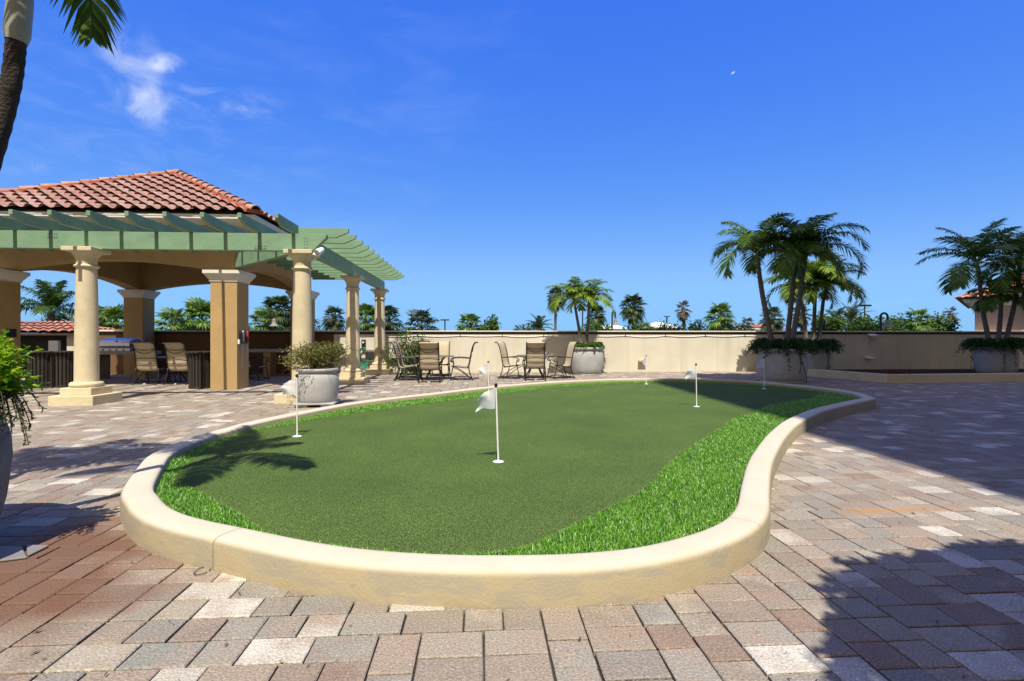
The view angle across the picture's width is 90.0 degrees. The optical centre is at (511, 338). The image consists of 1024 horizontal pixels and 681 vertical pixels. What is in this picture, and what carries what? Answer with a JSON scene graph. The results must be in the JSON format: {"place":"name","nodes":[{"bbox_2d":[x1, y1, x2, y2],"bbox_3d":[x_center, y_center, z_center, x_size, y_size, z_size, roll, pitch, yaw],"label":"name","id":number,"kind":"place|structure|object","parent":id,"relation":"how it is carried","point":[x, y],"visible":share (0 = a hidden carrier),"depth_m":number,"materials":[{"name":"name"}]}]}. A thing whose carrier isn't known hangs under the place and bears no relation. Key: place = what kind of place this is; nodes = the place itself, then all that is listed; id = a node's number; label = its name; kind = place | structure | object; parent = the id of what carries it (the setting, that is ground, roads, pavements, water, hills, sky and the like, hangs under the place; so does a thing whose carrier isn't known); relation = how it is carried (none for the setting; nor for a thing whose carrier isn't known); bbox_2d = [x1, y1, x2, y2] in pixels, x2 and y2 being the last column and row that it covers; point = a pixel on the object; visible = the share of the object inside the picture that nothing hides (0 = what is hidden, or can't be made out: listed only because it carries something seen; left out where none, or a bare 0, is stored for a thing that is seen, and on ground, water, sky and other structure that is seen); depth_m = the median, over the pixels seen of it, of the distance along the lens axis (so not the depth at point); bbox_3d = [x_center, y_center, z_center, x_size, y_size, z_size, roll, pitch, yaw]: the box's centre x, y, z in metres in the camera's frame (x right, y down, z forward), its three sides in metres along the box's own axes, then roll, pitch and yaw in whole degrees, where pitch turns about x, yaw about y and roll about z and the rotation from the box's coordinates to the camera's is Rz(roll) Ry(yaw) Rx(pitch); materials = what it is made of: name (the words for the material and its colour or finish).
{"place":"outdoors","nodes":[
{"label":"outdoors","id":0,"kind":"place"},
{"bbox_2d":[21,321,116,371],"bbox_3d":[-18.988,0.755,20.786,6.150,2.990,3.032,0,0,-4],"label":"tiled hut","id":1,"kind":"object","parent":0,"point":[34,334],"visible":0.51,"depth_m":20.19,"materials":[{"name":"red paint"}]},
{"bbox_2d":[48,340,60,350],"bbox_3d":[-17.700,0.330,19.816,0.360,0.540,0.168,0,0,-4],"label":"towel dispenser","id":2,"kind":"object","parent":1,"relation":"attached to","point":[54,345],"visible":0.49,"depth_m":19.74,"materials":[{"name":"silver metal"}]},
{"bbox_2d":[269,310,277,329],"bbox_3d":[-12.081,2.397,26.000,0.483,7.707,0.479,0,0,-4],"label":"bell lamp","id":3,"kind":"object","parent":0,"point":[273,323],"visible":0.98,"depth_m":25.96,"materials":[{"name":"white metal"}]},
{"bbox_2d":[301,374,672,680],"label":"pavement bedding","id":4,"kind":"object","parent":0,"point":[483,641],"depth_m":2.09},
{"bbox_2d":[155,381,858,554],"bbox_3d":[1.474,1.151,8.557,6.655,0.001,12.822,0,0,39],"label":"turf base","id":5,"kind":"object","parent":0,"point":[579,529],"visible":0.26,"depth_m":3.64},
{"bbox_2d":[175,383,818,554],"bbox_3d":[1.369,1.145,8.496,5.197,0.001,12.072,0,0,39],"label":"putting green","id":6,"kind":"object","parent":5,"relation":"on","point":[411,478],"visible":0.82,"depth_m":4.70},
{"bbox_2d":[280,374,301,436],"bbox_3d":[-2.583,0.780,5.987,0.238,0.728,0.103,0,0,-9],"label":"golf flag","id":7,"kind":"object","parent":6,"relation":"on","point":[289,387],"visible":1,"depth_m":5.99,"materials":[{"name":"white fabric"}]},
{"bbox_2d":[478,361,488,390],"bbox_3d":[-0.503,0.780,9.584,0.244,0.728,0.103,0,0,11],"label":"golf flag","id":8,"kind":"object","parent":6,"relation":"on","point":[484,369],"visible":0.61,"depth_m":9.58,"materials":[{"name":"white fabric"}]},
{"bbox_2d":[476,383,503,462],"bbox_3d":[-0.209,0.780,4.765,0.266,0.728,0.103,0,0,3],"label":"golf flag","id":9,"kind":"object","parent":6,"relation":"on","point":[486,399],"visible":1,"depth_m":4.76,"materials":[{"name":"white fabric"}]},
{"bbox_2d":[685,363,699,406],"bbox_3d":[3.035,0.780,8.622,0.252,0.728,0.103,0,0,0],"label":"golf flag","id":10,"kind":"object","parent":6,"relation":"on","point":[691,372],"visible":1,"depth_m":8.62,"materials":[{"name":"white fabric"}]},
{"bbox_2d":[0,371,1023,680],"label":"pavement","id":11,"kind":"structure","parent":0,"point":[844,575],"depth_m":2.56,"materials":[{"name":"brick"}]},
{"bbox_2d":[0,393,12,515],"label":"planter pot","id":12,"kind":"object","parent":11,"relation":"on","point":[6,451],"visible":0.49,"depth_m":3.00,"materials":[{"name":"concrete"}]},
{"bbox_2d":[0,385,46,445],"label":"trailing shrub","id":13,"kind":"object","parent":12,"relation":"on","point":[15,398],"visible":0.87,"depth_m":2.90,"materials":[{"name":"green plant"}]},
{"bbox_2d":[0,329,49,394],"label":"lime shrub","id":14,"kind":"object","parent":12,"relation":"in","point":[9,376],"visible":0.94,"depth_m":2.97,"materials":[{"name":"green plant"}]},
{"bbox_2d":[0,0,128,169],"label":"palm","id":15,"kind":"object","parent":12,"relation":"on","point":[91,21],"visible":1,"depth_m":2.95,"materials":[{"name":"green plant"}]},
{"bbox_2d":[0,546,26,561],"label":"pale stone","id":16,"kind":"object","parent":11,"relation":"on","point":[9,553],"visible":1,"depth_m":2.94,"materials":[{"name":"grey stone"}]},
{"bbox_2d":[26,545,47,556],"bbox_3d":[-2.806,1.240,3.029,0.221,0.012,0.093,0,0,45],"label":"pale stone","id":17,"kind":"object","parent":11,"relation":"on","point":[32,549],"visible":1,"depth_m":3.01,"materials":[{"name":"grey stone"}]},
{"bbox_2d":[24,351,57,387],"bbox_3d":[-12.079,0.782,13.150,0.677,0.935,0.677,0,0,-4],"label":"litter bin","id":18,"kind":"object","parent":11,"relation":"on","point":[38,365],"visible":0.54,"depth_m":12.95,"materials":[{"name":"metal"}]},
{"bbox_2d":[48,351,73,387],"bbox_3d":[-11.652,0.782,13.300,0.677,0.935,0.677,0,0,-4],"label":"litter bin","id":19,"kind":"object","parent":11,"relation":"on","point":[61,369],"visible":0.79,"depth_m":13.08,"materials":[{"name":"metal"}]},
{"bbox_2d":[99,351,160,378],"bbox_3d":[-12.572,0.825,16.122,2.500,0.870,0.750,0,0,-4],"label":"stone counter","id":20,"kind":"object","parent":11,"relation":"on","point":[104,360],"visible":0.27,"depth_m":16.05,"materials":[{"name":"brown stone"}]},
{"bbox_2d":[99,338,140,350],"bbox_3d":[-12.319,0.183,16.076,0.940,0.409,0.633,0,0,-4],"label":"grill","id":21,"kind":"object","parent":20,"relation":"on","point":[114,344],"visible":0.91,"depth_m":15.85,"materials":[{"name":"silver metal"}]},
{"bbox_2d":[129,342,170,384],"bbox_3d":[-9.880,0.665,13.992,0.670,1.153,0.866,0,0,-5],"label":"patio chair","id":22,"kind":"object","parent":11,"relation":"on","point":[145,357],"visible":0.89,"depth_m":13.79,"materials":[{"name":"beige fabric"}]},
{"bbox_2d":[0,169,319,389],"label":"pavilion","id":23,"kind":"structure","parent":11,"relation":"on","point":[141,277],"depth_m":12.67,"materials":[{"name":"beige paint"}]},
{"bbox_2d":[156,356,186,381],"bbox_3d":[-10.006,0.886,15.050,1.220,0.728,1.220,0,0,-4],"label":"patio table","id":24,"kind":"object","parent":11,"relation":"on","point":[160,357],"visible":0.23,"depth_m":14.87,"materials":[{"name":"brown metal"}]},
{"bbox_2d":[161,342,187,384],"bbox_3d":[-9.028,0.665,13.992,0.670,1.153,0.866,0,0,0],"label":"patio chair","id":25,"kind":"object","parent":11,"relation":"on","point":[176,357],"visible":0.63,"depth_m":13.78,"materials":[{"name":"beige fabric"}]},
{"bbox_2d":[185,351,209,388],"bbox_3d":[-7.891,0.782,12.980,0.677,0.935,0.677,0,0,-4],"label":"litter bin","id":26,"kind":"object","parent":11,"relation":"on","point":[198,369],"visible":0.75,"depth_m":12.76,"materials":[{"name":"black plastic"}]},
{"bbox_2d":[0,209,403,405],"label":"pergola","id":27,"kind":"object","parent":11,"relation":"on","point":[351,261],"visible":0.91,"depth_m":10.08,"materials":[{"name":"wood"}]},
{"bbox_2d":[308,247,324,259],"bbox_3d":[-3.902,-1.692,10.167,0.245,0.274,0.294,0,0,27],"label":"flood light","id":28,"kind":"object","parent":27,"relation":"attached to","point":[319,251],"visible":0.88,"depth_m":10.15,"materials":[{"name":"white plastic"}]},
{"bbox_2d":[249,357,268,380],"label":"patio chair","id":29,"kind":"object","parent":11,"relation":"on","point":[256,367],"visible":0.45,"depth_m":15.51,"materials":[{"name":"brown metal"}]},
{"bbox_2d":[249,349,291,375],"bbox_3d":[-7.971,0.805,17.324,1.850,0.910,0.650,0,0,-4],"label":"stone counter","id":30,"kind":"object","parent":11,"relation":"on","point":[270,354],"visible":0.45,"depth_m":17.05,"materials":[{"name":"brown stone"}]},
{"bbox_2d":[293,367,340,407],"bbox_3d":[-3.653,0.900,9.620,0.768,0.700,0.768,0,0,-9],"label":"planter pot","id":31,"kind":"object","parent":11,"relation":"on","point":[320,387],"visible":0.88,"depth_m":9.30,"materials":[{"name":"concrete"}]},
{"bbox_2d":[278,340,359,372],"bbox_3d":[-3.750,0.341,9.616,1.462,0.660,1.408,0,0,42],"label":"thorny bush","id":32,"kind":"object","parent":31,"relation":"in","point":[317,357],"visible":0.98,"depth_m":9.53,"materials":[{"name":"green plant"}]},
{"bbox_2d":[389,342,417,380],"bbox_3d":[-3.260,0.665,15.435,0.866,1.153,0.670,0,0,-8],"label":"patio chair","id":33,"kind":"object","parent":11,"relation":"on","point":[398,361],"visible":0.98,"depth_m":15.18,"materials":[{"name":"brown metal"}]},
{"bbox_2d":[379,327,430,374],"bbox_3d":[-3.658,0.436,17.932,2.128,1.686,1.350,0,0,18],"label":"bougainvillea","id":34,"kind":"object","parent":11,"relation":"on","point":[412,348],"visible":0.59,"depth_m":17.81,"materials":[{"name":"green plant"}]},
{"bbox_2d":[394,342,420,377],"bbox_3d":[-3.313,0.665,16.235,0.866,1.153,0.670,0,0,-8],"label":"patio chair","id":35,"kind":"object","parent":11,"relation":"on","point":[400,353],"visible":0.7,"depth_m":16.27,"materials":[{"name":"brown metal"}]},
{"bbox_2d":[418,342,442,382],"bbox_3d":[-2.344,0.665,14.642,0.670,1.153,0.866,0,0,-2],"label":"patio chair","id":36,"kind":"object","parent":11,"relation":"on","point":[429,358],"visible":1,"depth_m":14.43,"materials":[{"name":"beige fabric"}]},
{"bbox_2d":[430,341,449,375],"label":"patio chair","id":37,"kind":"object","parent":11,"relation":"on","point":[444,348],"visible":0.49,"depth_m":17.43,"materials":[{"name":"beige fabric"}]},
{"bbox_2d":[450,342,477,379],"bbox_3d":[-1.456,0.665,15.561,0.866,1.153,0.670,0,0,-6],"label":"patio chair","id":38,"kind":"object","parent":11,"relation":"on","point":[458,366],"visible":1,"depth_m":15.29,"materials":[{"name":"brown metal"}]},
{"bbox_2d":[120,378,875,611],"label":"putting green curb","id":39,"kind":"structure","parent":11,"relation":"on","point":[737,539],"depth_m":2.60,"materials":[{"name":"concrete"}]},
{"bbox_2d":[495,342,525,378],"bbox_3d":[-0.053,0.665,16.137,0.866,1.153,0.670,0,0,20],"label":"patio chair","id":40,"kind":"object","parent":11,"relation":"on","point":[504,354],"visible":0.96,"depth_m":16.15,"materials":[{"name":"beige fabric"}]},
{"bbox_2d":[523,342,545,380],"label":"patio chair","id":41,"kind":"object","parent":11,"relation":"on","point":[535,358],"visible":1,"depth_m":15.18,"materials":[{"name":"beige fabric"}]},
{"bbox_2d":[547,342,578,378],"bbox_3d":[1.618,0.665,16.181,0.866,1.153,0.670,0,0,-17],"label":"patio chair","id":42,"kind":"object","parent":11,"relation":"on","point":[568,357],"visible":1,"depth_m":16.20,"materials":[{"name":"beige fabric"}]},
{"bbox_2d":[571,347,603,374],"bbox_3d":[2.627,0.772,17.950,1.148,0.955,1.148,0,0,-15],"label":"planter pot","id":43,"kind":"object","parent":11,"relation":"on","point":[588,361],"visible":0.84,"depth_m":17.48,"materials":[{"name":"concrete"}]},
{"bbox_2d":[544,276,600,342],"bbox_3d":[2.116,-0.975,17.960,2.001,2.275,2.053,0,0,-4],"label":"potted palm","id":44,"kind":"object","parent":43,"relation":"in","point":[570,290],"visible":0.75,"depth_m":17.76,"materials":[{"name":"green plant"}]},
{"bbox_2d":[561,279,615,343],"bbox_3d":[2.695,-0.915,17.811,1.917,2.203,1.968,0,0,-25],"label":"potted palm","id":45,"kind":"object","parent":43,"relation":"in","point":[577,296],"visible":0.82,"depth_m":17.66,"materials":[{"name":"green plant"}]},
{"bbox_2d":[574,341,604,350],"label":"trailing fern","id":46,"kind":"object","parent":43,"relation":"in","point":[595,344],"visible":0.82,"depth_m":17.57,"materials":[{"name":"green plant"}]},
{"bbox_2d":[757,348,807,383],"bbox_3d":[7.831,0.762,14.850,1.327,0.975,1.327,0,0,-4],"label":"planter pot","id":47,"kind":"object","parent":11,"relation":"on","point":[777,368],"visible":0.73,"depth_m":14.31,"materials":[{"name":"concrete"}]},
{"bbox_2d":[710,212,809,343],"bbox_3d":[7.086,-1.675,14.946,2.797,3.683,2.734,0,0,-4],"label":"potted palm","id":48,"kind":"object","parent":47,"relation":"in","point":[755,242],"visible":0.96,"depth_m":14.63,"materials":[{"name":"green plant"}]},
{"bbox_2d":[745,337,820,372],"bbox_3d":[7.832,0.452,14.846,1.965,1.038,1.940,0,0,-4],"label":"trailing fern","id":49,"kind":"object","parent":47,"relation":"in","point":[762,343],"visible":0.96,"depth_m":14.34,"materials":[{"name":"green plant"}]},
{"bbox_2d":[746,229,849,341],"bbox_3d":[8.344,-1.589,14.949,2.540,3.497,2.445,0,0,-35],"label":"potted palm","id":50,"kind":"object","parent":47,"relation":"in","point":[821,254],"visible":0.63,"depth_m":14.70,"materials":[{"name":"green plant"}]},
{"bbox_2d":[744,212,872,337],"bbox_3d":[8.445,-1.721,14.665,3.155,3.764,3.082,0,0,-4],"label":"potted palm","id":51,"kind":"object","parent":47,"relation":"in","point":[808,227],"visible":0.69,"depth_m":14.27,"materials":[{"name":"green plant"}]},
{"bbox_2d":[805,348,832,369],"bbox_3d":[10.356,0.770,17.700,1.237,0.960,1.237,0,0,-4],"label":"planter pot","id":52,"kind":"object","parent":11,"relation":"on","point":[818,361],"visible":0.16,"depth_m":17.13,"materials":[{"name":"concrete"}]},
{"bbox_2d":[763,260,840,339],"bbox_3d":[9.960,-1.296,17.767,2.606,2.909,2.450,0,0,-43],"label":"potted palm","id":53,"kind":"object","parent":52,"relation":"in","point":[787,293],"visible":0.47,"depth_m":17.55,"materials":[{"name":"green plant"}]},
{"bbox_2d":[773,252,859,339],"bbox_3d":[10.542,-1.472,17.695,2.463,3.248,2.634,0,0,-45],"label":"potted palm","id":54,"kind":"object","parent":52,"relation":"in","point":[825,267],"visible":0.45,"depth_m":17.40,"materials":[{"name":"green plant"}]},
{"bbox_2d":[804,338,844,368],"bbox_3d":[10.374,0.520,17.691,1.818,1.122,1.990,0,0,-4],"label":"trailing fern","id":55,"kind":"object","parent":52,"relation":"in","point":[827,344],"visible":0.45,"depth_m":17.09,"materials":[{"name":"green plant"}]},
{"bbox_2d":[781,259,870,339],"bbox_3d":[10.818,-1.315,17.680,2.602,2.955,2.536,0,0,-4],"label":"potted palm","id":56,"kind":"object","parent":52,"relation":"in","point":[823,295],"visible":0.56,"depth_m":17.41,"materials":[{"name":"green plant"}]},
{"bbox_2d":[807,369,1023,382],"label":"planter bed","id":57,"kind":"object","parent":11,"relation":"on","point":[952,375],"visible":0.79,"depth_m":14.89,"materials":[{"name":"beige concrete"}]},
{"bbox_2d":[973,346,1019,372],"bbox_3d":[17.007,0.760,18.000,1.198,0.980,1.198,0,0,-4],"label":"planter pot","id":58,"kind":"object","parent":11,"relation":"on","point":[988,361],"visible":0.67,"depth_m":17.59,"materials":[{"name":"concrete"}]},
{"bbox_2d":[915,218,1023,339],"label":"potted palm","id":59,"kind":"object","parent":58,"relation":"in","point":[983,248],"visible":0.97,"depth_m":17.82,"materials":[{"name":"green plant"}]},
{"bbox_2d":[955,336,1023,372],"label":"trailing fern","id":60,"kind":"object","parent":58,"relation":"in","point":[1003,343],"visible":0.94,"depth_m":17.54,"materials":[{"name":"green plant"}]},
{"bbox_2d":[959,229,1023,338],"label":"potted palm","id":61,"kind":"object","parent":58,"relation":"in","point":[1002,286],"visible":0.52,"depth_m":17.77,"materials":[{"name":"green plant"}]},
{"bbox_2d":[966,269,1023,342],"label":"potted palm","id":62,"kind":"object","parent":58,"relation":"in","point":[990,305],"visible":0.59,"depth_m":17.90,"materials":[{"name":"green plant"}]},
{"bbox_2d":[0,0,1023,330],"label":"sky","id":63,"kind":"structure","parent":0,"point":[495,154],"materials":[{"name":"blue"}]},
{"bbox_2d":[954,276,1023,330],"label":"tiled building","id":64,"kind":"structure","parent":0,"point":[1018,321],"depth_m":26.45,"materials":[{"name":"beige paint"}]},
{"label":"ground","id":65,"kind":"structure","parent":0,"visible":0},
{"bbox_2d":[21,279,103,321],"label":"coconut palm","id":66,"kind":"object","parent":65,"relation":"on","point":[51,302],"visible":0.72,"depth_m":23.78,"materials":[{"name":"green plant"}]},
{"bbox_2d":[99,303,123,329],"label":"fan palm","id":67,"kind":"object","parent":65,"relation":"on","point":[114,313],"visible":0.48,"depth_m":24.76,"materials":[{"name":"green plant"}]},
{"bbox_2d":[155,307,198,329],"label":"fan palm","id":68,"kind":"object","parent":65,"relation":"on","point":[174,314],"visible":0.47,"depth_m":23.88,"materials":[{"name":"green plant"}]},
{"bbox_2d":[176,297,209,329],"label":"fan palm","id":69,"kind":"object","parent":65,"relation":"on","point":[197,307],"visible":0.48,"depth_m":25.57,"materials":[{"name":"green plant"}]},
{"bbox_2d":[249,307,283,329],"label":"fan palm","id":70,"kind":"object","parent":65,"relation":"on","point":[255,315],"visible":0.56,"depth_m":26.74,"materials":[{"name":"green plant"}]},
{"bbox_2d":[259,295,290,329],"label":"fan palm","id":71,"kind":"object","parent":65,"relation":"on","point":[282,301],"visible":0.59,"depth_m":29.55,"materials":[{"name":"green plant"}]},
{"bbox_2d":[321,305,345,330],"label":"fan palm","id":72,"kind":"object","parent":65,"relation":"on","point":[332,323],"visible":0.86,"depth_m":29.78,"materials":[{"name":"green plant"}]},
{"bbox_2d":[359,303,374,330],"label":"fan palm","id":73,"kind":"object","parent":65,"relation":"on","point":[365,310],"visible":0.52,"depth_m":27.66,"materials":[{"name":"green plant"}]},
{"bbox_2d":[385,305,403,330],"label":"fan palm","id":74,"kind":"object","parent":65,"relation":"on","point":[389,324],"visible":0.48,"depth_m":29.73,"materials":[{"name":"green plant"}]},
{"bbox_2d":[400,308,439,330],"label":"fan palm","id":75,"kind":"object","parent":65,"relation":"on","point":[419,316],"visible":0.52,"depth_m":28.77,"materials":[{"name":"green plant"}]},
{"bbox_2d":[455,313,485,330],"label":"fan palm","id":76,"kind":"object","parent":65,"relation":"on","point":[469,318],"visible":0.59,"depth_m":32.74,"materials":[{"name":"green plant"}]},
{"bbox_2d":[480,314,500,330],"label":"bush","id":77,"kind":"object","parent":65,"relation":"on","point":[492,324],"visible":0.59,"depth_m":33.61,"materials":[{"name":"green plant"}]},
{"bbox_2d":[524,313,554,330],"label":"date palm","id":78,"kind":"object","parent":65,"relation":"on","point":[538,323],"visible":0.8,"depth_m":32.80,"materials":[{"name":"green plant"}]},
{"bbox_2d":[546,287,566,330],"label":"fan palm","id":79,"kind":"object","parent":65,"relation":"on","point":[553,290],"visible":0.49,"depth_m":39.80,"materials":[{"name":"green plant"}]},
{"bbox_2d":[99,330,1023,373],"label":"parapet wall","id":80,"kind":"structure","parent":65,"relation":"on","point":[709,352],"depth_m":19.40,"materials":[{"name":"beige paint"}]},
{"bbox_2d":[360,340,368,372],"bbox_3d":[-5.494,0.640,18.509,0.338,1.220,0.581,0,0,43],"label":"garden hose","id":81,"kind":"object","parent":80,"relation":"attached to","point":[363,343],"visible":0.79,"depth_m":18.64,"materials":[{"name":"green rubber"}]},
{"bbox_2d":[365,350,373,360],"bbox_3d":[-5.154,0.605,18.706,0.380,0.410,0.168,0,0,-4],"label":"utility box","id":82,"kind":"object","parent":80,"relation":"attached to","point":[371,355],"visible":0.6,"depth_m":18.63,"materials":[{"name":"grey metal"}]},
{"bbox_2d":[332,335,784,336],"bbox_3d":[1.957,-0.100,19.195,17.074,0.100,0.060,0,0,-4],"label":"cable","id":83,"kind":"object","parent":80,"relation":"attached to","point":[570,336],"visible":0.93,"depth_m":19.19,"materials":[{"name":"black plastic"}]},
{"bbox_2d":[580,322,610,330],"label":"bush","id":84,"kind":"object","parent":65,"relation":"on","point":[597,327],"visible":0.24,"depth_m":33.61,"materials":[{"name":"green plant"}]},
{"bbox_2d":[585,305,606,327],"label":"fan palm","id":85,"kind":"object","parent":65,"relation":"on","point":[598,318],"visible":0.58,"depth_m":37.62,"materials":[{"name":"green plant"}]},
{"bbox_2d":[619,292,646,327],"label":"fan palm","id":86,"kind":"object","parent":65,"relation":"on","point":[633,313],"visible":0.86,"depth_m":36.61,"materials":[{"name":"green plant"}]},
{"bbox_2d":[622,319,653,330],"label":"bush","id":87,"kind":"object","parent":65,"relation":"on","point":[642,327],"visible":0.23,"depth_m":32.94,"materials":[{"name":"green plant"}]},
{"bbox_2d":[650,320,679,330],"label":"bush","id":88,"kind":"object","parent":65,"relation":"on","point":[666,328],"visible":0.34,"depth_m":35.71,"materials":[{"name":"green plant"}]},
{"bbox_2d":[674,300,691,330],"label":"fan palm","id":89,"kind":"object","parent":65,"relation":"on","point":[684,313],"visible":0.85,"depth_m":39.89,"materials":[{"name":"green plant"}]},
{"bbox_2d":[677,317,707,330],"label":"bush","id":90,"kind":"object","parent":65,"relation":"on","point":[696,328],"visible":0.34,"depth_m":35.75,"materials":[{"name":"green plant"}]},
{"bbox_2d":[701,301,736,330],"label":"fan palm","id":91,"kind":"object","parent":65,"relation":"on","point":[713,325],"visible":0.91,"depth_m":33.68,"materials":[{"name":"green plant"}]},
{"bbox_2d":[717,321,756,330],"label":"bush","id":92,"kind":"object","parent":65,"relation":"on","point":[736,328],"visible":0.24,"depth_m":32.91,"materials":[{"name":"green plant"}]},
{"bbox_2d":[758,306,786,330],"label":"fan palm","id":93,"kind":"object","parent":65,"relation":"on","point":[776,323],"visible":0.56,"depth_m":35.69,"materials":[{"name":"green plant"}]},
{"bbox_2d":[792,304,811,330],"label":"fan palm","id":94,"kind":"object","parent":65,"relation":"on","point":[800,325],"visible":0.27,"depth_m":39.88,"materials":[{"name":"green plant"}]},
{"bbox_2d":[810,311,849,330],"bbox_3d":[19.264,2.240,31.054,1.875,8.020,2.054,0,0,-4],"label":"bush","id":95,"kind":"object","parent":65,"relation":"on","point":[835,324],"visible":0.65,"depth_m":30.66,"materials":[{"name":"green plant"}]},
{"bbox_2d":[830,300,874,328],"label":"date palm","id":96,"kind":"object","parent":65,"relation":"on","point":[850,315],"visible":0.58,"depth_m":32.84,"materials":[{"name":"green plant"}]},
{"bbox_2d":[844,312,887,330],"bbox_3d":[20.610,2.326,30.258,2.395,7.848,2.916,0,0,-4],"label":"bush","id":97,"kind":"object","parent":65,"relation":"on","point":[860,323],"visible":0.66,"depth_m":29.61,"materials":[{"name":"green plant"}]},
{"bbox_2d":[879,312,894,330],"bbox_3d":[16.135,2.552,21.997,0.512,7.396,0.502,0,0,-44],"label":"bell lamp","id":98,"kind":"object","parent":65,"relation":"on","point":[887,323],"visible":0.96,"depth_m":21.96,"materials":[{"name":"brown metal"}]},
{"bbox_2d":[868,315,906,330],"bbox_3d":[21.657,2.388,30.017,2.390,7.725,1.901,0,0,-4],"label":"bush","id":99,"kind":"object","parent":65,"relation":"on","point":[899,328],"visible":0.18,"depth_m":29.56,"materials":[{"name":"green plant"}]},
{"bbox_2d":[902,307,933,330],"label":"fan palm","id":100,"kind":"object","parent":65,"relation":"on","point":[918,325],"visible":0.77,"depth_m":31.79,"materials":[{"name":"green plant"}]},
{"bbox_2d":[922,311,962,330],"bbox_3d":[27.380,2.234,32.772,2.226,8.032,2.684,0,0,43],"label":"bush","id":101,"kind":"object","parent":65,"relation":"on","point":[943,325],"visible":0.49,"depth_m":32.40,"materials":[{"name":"green plant"}]},
{"bbox_2d":[942,306,960,324],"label":"fan palm","id":102,"kind":"object","parent":65,"relation":"on","point":[949,314],"visible":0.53,"depth_m":37.88,"materials":[{"name":"green plant"}]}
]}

